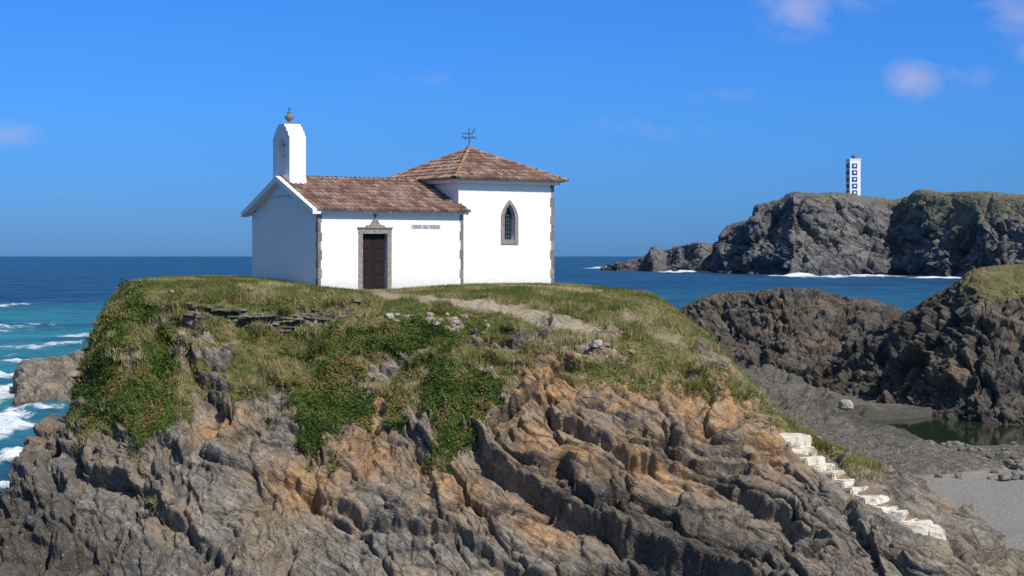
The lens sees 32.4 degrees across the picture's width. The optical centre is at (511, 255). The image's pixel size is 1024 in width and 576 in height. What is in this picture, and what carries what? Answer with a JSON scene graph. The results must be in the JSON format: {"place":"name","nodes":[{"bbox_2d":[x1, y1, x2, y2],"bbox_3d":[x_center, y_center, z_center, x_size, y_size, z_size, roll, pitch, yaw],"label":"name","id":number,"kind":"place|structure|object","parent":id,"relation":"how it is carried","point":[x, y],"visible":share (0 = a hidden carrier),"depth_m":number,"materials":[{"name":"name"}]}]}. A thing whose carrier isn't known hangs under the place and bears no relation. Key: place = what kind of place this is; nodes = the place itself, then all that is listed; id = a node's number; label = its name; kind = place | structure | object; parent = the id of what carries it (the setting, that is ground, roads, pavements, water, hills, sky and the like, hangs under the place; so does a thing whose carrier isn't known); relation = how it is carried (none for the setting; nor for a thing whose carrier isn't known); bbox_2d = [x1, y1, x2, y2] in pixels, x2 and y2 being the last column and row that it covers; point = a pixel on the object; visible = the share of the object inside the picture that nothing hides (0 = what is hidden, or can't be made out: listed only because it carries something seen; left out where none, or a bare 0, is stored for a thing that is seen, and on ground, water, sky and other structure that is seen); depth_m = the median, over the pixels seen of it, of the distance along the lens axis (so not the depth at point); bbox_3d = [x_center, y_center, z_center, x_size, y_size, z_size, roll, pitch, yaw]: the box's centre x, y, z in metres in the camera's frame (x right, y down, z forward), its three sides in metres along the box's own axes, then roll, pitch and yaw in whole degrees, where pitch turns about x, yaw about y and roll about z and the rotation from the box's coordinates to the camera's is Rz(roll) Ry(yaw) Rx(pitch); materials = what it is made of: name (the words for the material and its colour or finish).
{"place":"outdoors","nodes":[
{"label":"outdoors","id":0,"kind":"place"},
{"bbox_2d":[252,212,255,277],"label":"nave wall","id":1,"kind":"structure","parent":0,"point":[254,244],"depth_m":70.72,"materials":[{"name":"white paint"}]},
{"bbox_2d":[256,194,312,284],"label":"nave gable wall","id":2,"kind":"structure","parent":0,"point":[284,237],"depth_m":68.41,"materials":[{"name":"white paint"}]},
{"bbox_2d":[281,175,416,179],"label":"nave tiles","id":3,"kind":"object","parent":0,"point":[364,177],"visible":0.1,"depth_m":70.41,"materials":[{"name":"brown tile"}]},
{"bbox_2d":[306,176,426,180],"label":"nave ridge","id":4,"kind":"structure","parent":0,"point":[359,177],"depth_m":70.18,"materials":[{"name":"brown tile"}]},
{"bbox_2d":[0,256,962,489],"bbox_3d":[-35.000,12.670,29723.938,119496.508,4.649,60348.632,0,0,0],"label":"sea","id":5,"kind":"structure","parent":0,"point":[50,306],"depth_m":803.95,"materials":[{"name":"liquid"}]},
{"bbox_2d":[9,350,84,406],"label":"sea rock","id":6,"kind":"object","parent":5,"relation":"in","point":[39,380],"visible":0.3,"depth_m":168.83,"materials":[{"name":"rock"}]},
{"bbox_2d":[600,242,715,271],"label":"reef","id":7,"kind":"object","parent":5,"relation":"in","point":[698,256],"visible":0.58,"depth_m":1583.42},
{"bbox_2d":[453,183,553,283],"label":"chancel wall","id":8,"kind":"structure","parent":0,"point":[489,257],"depth_m":70.94,"materials":[{"name":"white paint"}]},
{"bbox_2d":[425,180,559,184],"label":"chancel cornice","id":9,"kind":"structure","parent":8,"relation":"attached to","point":[490,182],"depth_m":70.67,"materials":[{"name":"white paint"}]},
{"bbox_2d":[422,179,564,182],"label":"chancel eave slab","id":10,"kind":"structure","parent":9,"relation":"on","point":[492,180],"depth_m":70.61,"materials":[{"name":"white paint"}]},
{"bbox_2d":[505,208,510,239],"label":"window glass","id":11,"kind":"object","parent":8,"relation":"on","point":[507,224],"visible":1,"depth_m":71.32,"materials":[{"name":"glass"}]},
{"bbox_2d":[501,200,517,243],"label":"window surround","id":12,"kind":"object","parent":8,"relation":"attached to","point":[503,240],"visible":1,"depth_m":71.00,"materials":[{"name":"stone"}]},
{"bbox_2d":[456,148,568,181],"bbox_3d":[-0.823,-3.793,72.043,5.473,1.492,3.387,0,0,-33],"label":"chancel tiles","id":13,"kind":"object","parent":8,"relation":"on","point":[485,166],"visible":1,"depth_m":71.46,"materials":[{"name":"brown tile"}]},
{"bbox_2d":[454,148,470,177],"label":"hip ridge","id":14,"kind":"structure","parent":13,"relation":"attached to","point":[462,160],"depth_m":71.17,"materials":[{"name":"tile"}]},
{"bbox_2d":[472,148,568,180],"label":"hip ridge","id":15,"kind":"structure","parent":13,"relation":"on","point":[557,176],"depth_m":72.69,"materials":[{"name":"tile"}]},
{"bbox_2d":[550,250,553,259],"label":"corner stone","id":16,"kind":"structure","parent":8,"relation":"attached to","point":[551,254],"depth_m":72.19,"materials":[{"name":"stone"}]},
{"bbox_2d":[550,198,553,206],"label":"corner stone","id":17,"kind":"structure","parent":8,"relation":"attached to","point":[551,202],"depth_m":72.18,"materials":[{"name":"stone"}]},
{"bbox_2d":[550,232,553,240],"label":"corner stone","id":18,"kind":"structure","parent":8,"relation":"attached to","point":[551,236],"depth_m":72.18,"materials":[{"name":"stone"}]},
{"bbox_2d":[550,270,553,277],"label":"corner stone","id":19,"kind":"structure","parent":8,"relation":"attached to","point":[551,273],"depth_m":72.18,"materials":[{"name":"stone"}]},
{"bbox_2d":[550,216,553,223],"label":"corner stone","id":20,"kind":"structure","parent":8,"relation":"attached to","point":[551,219],"depth_m":72.18,"materials":[{"name":"stone"}]},
{"bbox_2d":[0,279,1023,575],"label":"rocky islet terrain","id":21,"kind":"structure","parent":0,"point":[552,475],"depth_m":54.88,"materials":[{"name":"stone"}]},
{"bbox_2d":[183,299,361,333],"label":"dry stone wall","id":22,"kind":"structure","parent":21,"relation":"on","point":[299,317],"depth_m":61.15,"materials":[{"name":"stone"}]},
{"bbox_2d":[63,277,515,559],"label":"succulent plants","id":23,"kind":"object","parent":21,"relation":"on","point":[95,377],"visible":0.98,"depth_m":58.47,"materials":[{"name":"green plant"}]},
{"bbox_2d":[313,213,462,289],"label":"nave wall","id":24,"kind":"structure","parent":21,"relation":"on","point":[422,256],"depth_m":67.95,"materials":[{"name":"white paint"}]},
{"bbox_2d":[275,176,320,213],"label":"raking cornice","id":25,"kind":"structure","parent":24,"relation":"attached to","point":[293,192],"depth_m":66.82,"materials":[{"name":"white paint"}]},
{"bbox_2d":[316,222,320,231],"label":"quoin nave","id":26,"kind":"structure","parent":24,"relation":"attached to","point":[318,226],"depth_m":66.02,"materials":[{"name":"stone"}]},
{"bbox_2d":[316,214,321,221],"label":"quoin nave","id":27,"kind":"structure","parent":26,"relation":"on","point":[318,217],"depth_m":66.03,"materials":[{"name":"stone"}]},
{"bbox_2d":[316,260,320,268],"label":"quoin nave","id":28,"kind":"structure","parent":24,"relation":"attached to","point":[318,264],"depth_m":66.02,"materials":[{"name":"stone"}]},
{"bbox_2d":[316,250,321,259],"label":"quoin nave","id":29,"kind":"structure","parent":28,"relation":"on","point":[318,254],"depth_m":66.03,"materials":[{"name":"stone"}]},
{"bbox_2d":[316,241,320,249],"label":"corner stone","id":30,"kind":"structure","parent":24,"relation":"attached to","point":[318,245],"depth_m":66.02,"materials":[{"name":"stone"}]},
{"bbox_2d":[316,278,320,285],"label":"corner stone","id":31,"kind":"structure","parent":24,"relation":"attached to","point":[318,281],"depth_m":66.02,"materials":[{"name":"stone"}]},
{"bbox_2d":[316,269,321,277],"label":"corner stone","id":32,"kind":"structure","parent":24,"relation":"attached to","point":[318,273],"depth_m":66.03,"materials":[{"name":"stone"}]},
{"bbox_2d":[316,232,321,240],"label":"corner stone","id":33,"kind":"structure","parent":24,"relation":"attached to","point":[318,236],"depth_m":66.02,"materials":[{"name":"stone"}]},
{"bbox_2d":[279,175,470,211],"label":"nave tiles","id":34,"kind":"object","parent":24,"relation":"on","point":[364,194],"visible":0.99,"depth_m":68.60,"materials":[{"name":"brown tile"}]},
{"bbox_2d":[241,177,278,216],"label":"raking cornice","id":35,"kind":"structure","parent":34,"relation":"attached to","point":[261,197],"depth_m":69.67,"materials":[{"name":"white paint"}]},
{"bbox_2d":[272,124,305,195],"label":"bellcote","id":36,"kind":"object","parent":34,"relation":"on","point":[290,166],"visible":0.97,"depth_m":68.14,"materials":[{"name":"paint"}]},
{"bbox_2d":[285,111,293,123],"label":"bellcote finial","id":37,"kind":"object","parent":36,"relation":"on","point":[289,117],"visible":1,"depth_m":68.52,"materials":[{"name":"grey stone"}]},
{"bbox_2d":[358,229,391,289],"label":"door surround","id":38,"kind":"object","parent":24,"relation":"attached to","point":[387,232],"visible":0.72,"depth_m":67.32,"materials":[{"name":"grey stone"}]},
{"bbox_2d":[363,276,370,286],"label":"door panel","id":39,"kind":"structure","parent":38,"relation":"attached to","point":[366,281],"depth_m":67.34,"materials":[{"name":"brown wood"}]},
{"bbox_2d":[363,263,370,273],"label":"door panel","id":40,"kind":"structure","parent":38,"relation":"attached to","point":[366,268],"depth_m":67.34,"materials":[{"name":"brown wood"}]},
{"bbox_2d":[363,250,370,260],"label":"door panel","id":41,"kind":"structure","parent":38,"relation":"attached to","point":[366,255],"depth_m":67.33,"materials":[{"name":"brown wood"}]},
{"bbox_2d":[363,234,371,289],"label":"door leaf","id":42,"kind":"object","parent":38,"relation":"attached to","point":[367,235],"visible":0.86,"depth_m":67.42,"materials":[{"name":"brown wood"}]},
{"bbox_2d":[363,237,370,247],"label":"door panel","id":43,"kind":"structure","parent":42,"relation":"attached to","point":[366,242],"depth_m":67.33,"materials":[{"name":"brown wood"}]},
{"bbox_2d":[357,227,392,228],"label":"door lintel cornice","id":44,"kind":"structure","parent":38,"relation":"on","point":[375,227],"depth_m":67.25,"materials":[{"name":"grey stone"}]},
{"bbox_2d":[365,219,384,226],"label":"door pediment","id":45,"kind":"structure","parent":44,"relation":"on","point":[375,223],"depth_m":67.27,"materials":[{"name":"grey stone"}]},
{"bbox_2d":[372,234,384,289],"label":"door leaf","id":46,"kind":"object","parent":38,"relation":"attached to","point":[373,249],"visible":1,"depth_m":67.63,"materials":[{"name":"brown wood"}]},
{"bbox_2d":[374,237,382,247],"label":"door panel","id":47,"kind":"structure","parent":46,"relation":"attached to","point":[378,242],"depth_m":67.61,"materials":[{"name":"brown wood"}]},
{"bbox_2d":[374,250,382,260],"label":"door panel","id":48,"kind":"structure","parent":38,"relation":"attached to","point":[378,255],"depth_m":67.61,"materials":[{"name":"brown wood"}]},
{"bbox_2d":[374,276,382,286],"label":"door panel","id":49,"kind":"structure","parent":38,"relation":"attached to","point":[378,281],"depth_m":67.61,"materials":[{"name":"brown wood"}]},
{"bbox_2d":[374,263,382,273],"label":"door panel","id":50,"kind":"structure","parent":38,"relation":"attached to","point":[378,268],"depth_m":67.61,"materials":[{"name":"brown wood"}]},
{"bbox_2d":[315,186,468,214],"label":"roof slab","id":51,"kind":"structure","parent":24,"relation":"on","point":[390,212],"depth_m":67.53,"materials":[{"name":"white paint"}]},
{"bbox_2d":[429,225,439,228],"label":"name plaque","id":52,"kind":"object","parent":24,"relation":"attached to","point":[432,227],"visible":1,"depth_m":68.73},
{"bbox_2d":[460,231,462,240],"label":"corner stone","id":53,"kind":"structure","parent":24,"relation":"attached to","point":[461,235],"depth_m":69.41,"materials":[{"name":"stone"}]},
{"bbox_2d":[460,250,463,258],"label":"corner stone","id":54,"kind":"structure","parent":24,"relation":"attached to","point":[461,254],"depth_m":69.42,"materials":[{"name":"stone"}]},
{"bbox_2d":[460,270,463,277],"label":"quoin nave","id":55,"kind":"structure","parent":24,"relation":"attached to","point":[461,273],"depth_m":69.42,"materials":[{"name":"stone"}]},
{"bbox_2d":[461,259,463,268],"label":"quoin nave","id":56,"kind":"structure","parent":55,"relation":"on","point":[462,263],"depth_m":69.43,"materials":[{"name":"stone"}]},
{"bbox_2d":[432,183,452,199],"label":"chancel wall","id":57,"kind":"structure","parent":21,"relation":"on","point":[447,189],"depth_m":70.53,"materials":[{"name":"white paint"}]},
{"bbox_2d":[388,148,470,180],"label":"chancel tiles","id":58,"kind":"object","parent":57,"relation":"on","point":[445,167],"visible":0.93,"depth_m":72.16,"materials":[{"name":"brown tile"}]},
{"bbox_2d":[55,292,882,495],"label":"shrubs","id":59,"kind":"object","parent":21,"relation":"on","point":[405,371],"visible":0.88,"depth_m":59.09,"materials":[{"name":"green plant"}]},
{"bbox_2d":[62,274,880,467],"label":"grass tufts","id":60,"kind":"object","parent":21,"relation":"on","point":[470,287],"visible":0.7,"depth_m":63.16,"materials":[{"name":"green plant"}]},
{"bbox_2d":[62,279,894,512],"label":"long grass","id":61,"kind":"structure","parent":21,"relation":"on","point":[338,299],"depth_m":59.77,"materials":[{"name":"green plant"}]},
{"bbox_2d":[170,290,834,454],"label":"loose stones","id":62,"kind":"object","parent":21,"relation":"on","point":[596,343],"visible":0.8,"depth_m":60.45,"materials":[{"name":"grey stone"}]},
{"bbox_2d":[779,433,945,540],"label":"stone staircase","id":63,"kind":"structure","parent":21,"relation":"on","point":[805,447],"depth_m":53.97,"materials":[{"name":"white stone"}]},
{"bbox_2d":[0,0,1023,255],"label":"sky","id":64,"kind":"structure","parent":0,"point":[128,127],"materials":[{"name":"blue"}]},
{"bbox_2d":[706,189,1023,275],"bbox_3d":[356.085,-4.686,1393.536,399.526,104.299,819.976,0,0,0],"label":"headland","id":65,"kind":"structure","parent":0,"point":[926,232],"depth_m":1317.45,"materials":[{"name":"grey stone"}]},
{"bbox_2d":[845,154,860,195],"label":"lighthouse","id":66,"kind":"object","parent":65,"relation":"on","point":[853,175],"visible":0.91,"depth_m":1367.85,"materials":[{"name":"white paint"}]},
{"bbox_2d":[738,364,1023,550],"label":"beach ground","id":67,"kind":"structure","parent":0,"point":[996,503],"depth_m":117.27,"materials":[{"name":"grey sand"}]},
{"bbox_2d":[679,287,904,373],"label":"shore rock","id":68,"kind":"object","parent":67,"relation":"on","point":[794,330],"visible":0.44,"depth_m":206.59,"materials":[{"name":"grey stone"}]},
{"bbox_2d":[838,399,853,409],"bbox_3d":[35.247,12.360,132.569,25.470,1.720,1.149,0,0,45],"label":"pale boulder","id":69,"kind":"object","parent":67,"relation":"on","point":[844,404],"visible":1,"depth_m":140.59,"materials":[{"name":"stone"}]},
{"bbox_2d":[863,440,1023,480],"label":"beach boulders","id":70,"kind":"object","parent":67,"relation":"on","point":[1015,464],"visible":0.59,"depth_m":109.66,"materials":[{"name":"stone"}]},
{"bbox_2d":[867,416,1023,445],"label":"tide pool","id":71,"kind":"structure","parent":67,"relation":"in","point":[939,430],"depth_m":136.41,"materials":[{"name":"liquid"}]},
{"bbox_2d":[795,264,1023,425],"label":"shore cliff","id":72,"kind":"structure","parent":0,"point":[954,350],"depth_m":154.25,"materials":[{"name":"grey stone"}]},
{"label":"chancel tiles","id":73,"kind":"object","parent":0,"visible":0},
{"bbox_2d":[393,148,465,175],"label":"hip ridge","id":74,"kind":"structure","parent":73,"relation":"on","point":[433,160],"depth_m":73.69,"materials":[{"name":"tile"}]}
]}

